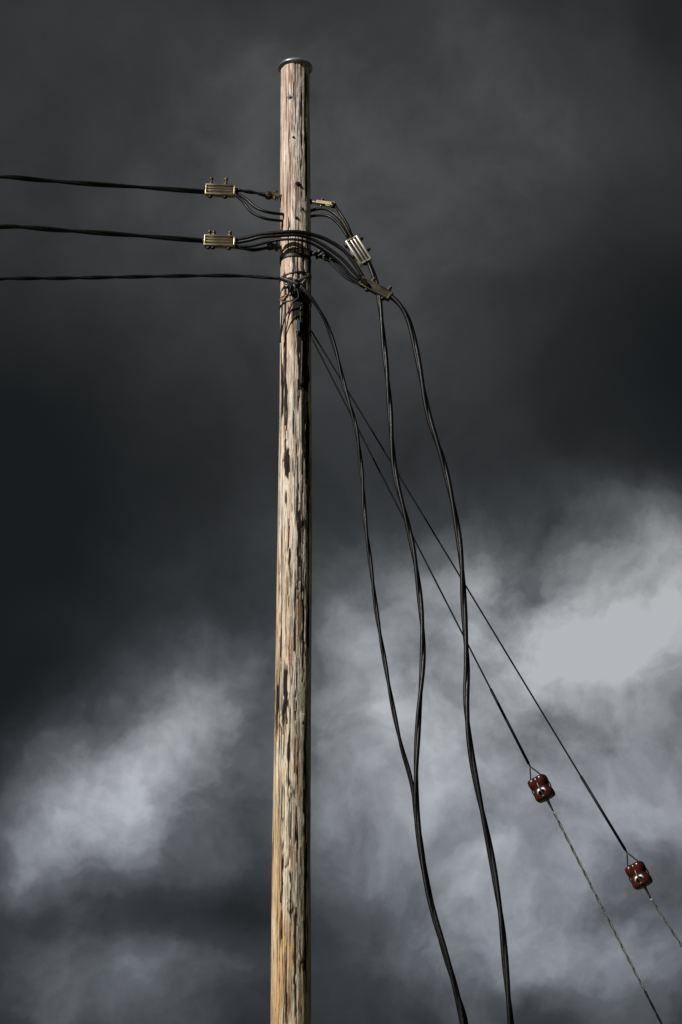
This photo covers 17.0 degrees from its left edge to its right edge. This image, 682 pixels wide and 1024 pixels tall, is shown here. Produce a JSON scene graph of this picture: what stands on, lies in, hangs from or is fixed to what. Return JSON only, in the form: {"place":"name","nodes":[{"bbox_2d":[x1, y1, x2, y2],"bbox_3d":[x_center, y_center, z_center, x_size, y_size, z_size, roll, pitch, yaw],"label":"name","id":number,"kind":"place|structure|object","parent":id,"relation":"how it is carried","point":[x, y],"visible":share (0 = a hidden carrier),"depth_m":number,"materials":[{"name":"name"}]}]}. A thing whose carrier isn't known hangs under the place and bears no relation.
{"place":"outdoors","nodes":[
{"label":"outdoors","id":0,"kind":"place"},
{"bbox_2d":[0,0,681,1023],"label":"sky","id":1,"kind":"structure","parent":0,"point":[511,170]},
{"bbox_3d":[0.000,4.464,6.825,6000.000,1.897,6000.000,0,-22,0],"label":"ground","id":2,"kind":"structure","parent":0,"visible":0},
{"bbox_2d":[265,57,336,1023],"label":"utility pole","id":3,"kind":"object","parent":2,"relation":"on","point":[291,931],"visible":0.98,"depth_m":15.87,"materials":[{"name":"brown wood"}]},
{"bbox_2d":[0,274,280,280],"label":"overhead neutral wire","id":4,"kind":"object","parent":3,"relation":"attached to","point":[99,277],"visible":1,"depth_m":16.66,"materials":[{"name":"black metal"}]},
{"bbox_2d":[0,175,354,242],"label":"overhead power cable","id":5,"kind":"object","parent":3,"relation":"attached to","point":[225,190],"visible":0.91,"depth_m":16.98,"materials":[{"name":"black rubber"}]},
{"bbox_2d":[344,235,464,1023],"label":"service drop cable","id":6,"kind":"object","parent":5,"relation":"hanging from","point":[359,252],"visible":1,"depth_m":15.57,"materials":[{"name":"rubber"}]},
{"bbox_2d":[0,224,370,287],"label":"overhead power cable","id":7,"kind":"object","parent":3,"relation":"attached to","point":[213,240],"visible":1,"depth_m":16.80,"materials":[{"name":"black rubber"}]},
{"bbox_2d":[358,276,513,1023],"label":"service drop cable","id":8,"kind":"object","parent":7,"relation":"hanging from","point":[384,293],"visible":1,"depth_m":15.50,"materials":[{"name":"black rubber"}]},
{"bbox_2d":[298,283,467,1023],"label":"service drop cable","id":9,"kind":"object","parent":3,"relation":"attached to","point":[302,288],"visible":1,"depth_m":15.79,"materials":[{"name":"black rubber"}]},
{"bbox_2d":[309,331,662,1023],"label":"guy wire","id":10,"kind":"object","parent":2,"relation":"attached to","point":[541,788],"visible":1,"depth_m":15.29,"materials":[{"name":"grey metal"}]},
{"bbox_2d":[311,330,681,947],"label":"guy wire","id":11,"kind":"object","parent":2,"relation":"attached to","point":[638,875],"visible":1,"depth_m":15.38,"materials":[{"name":"grey metal"}]}
]}

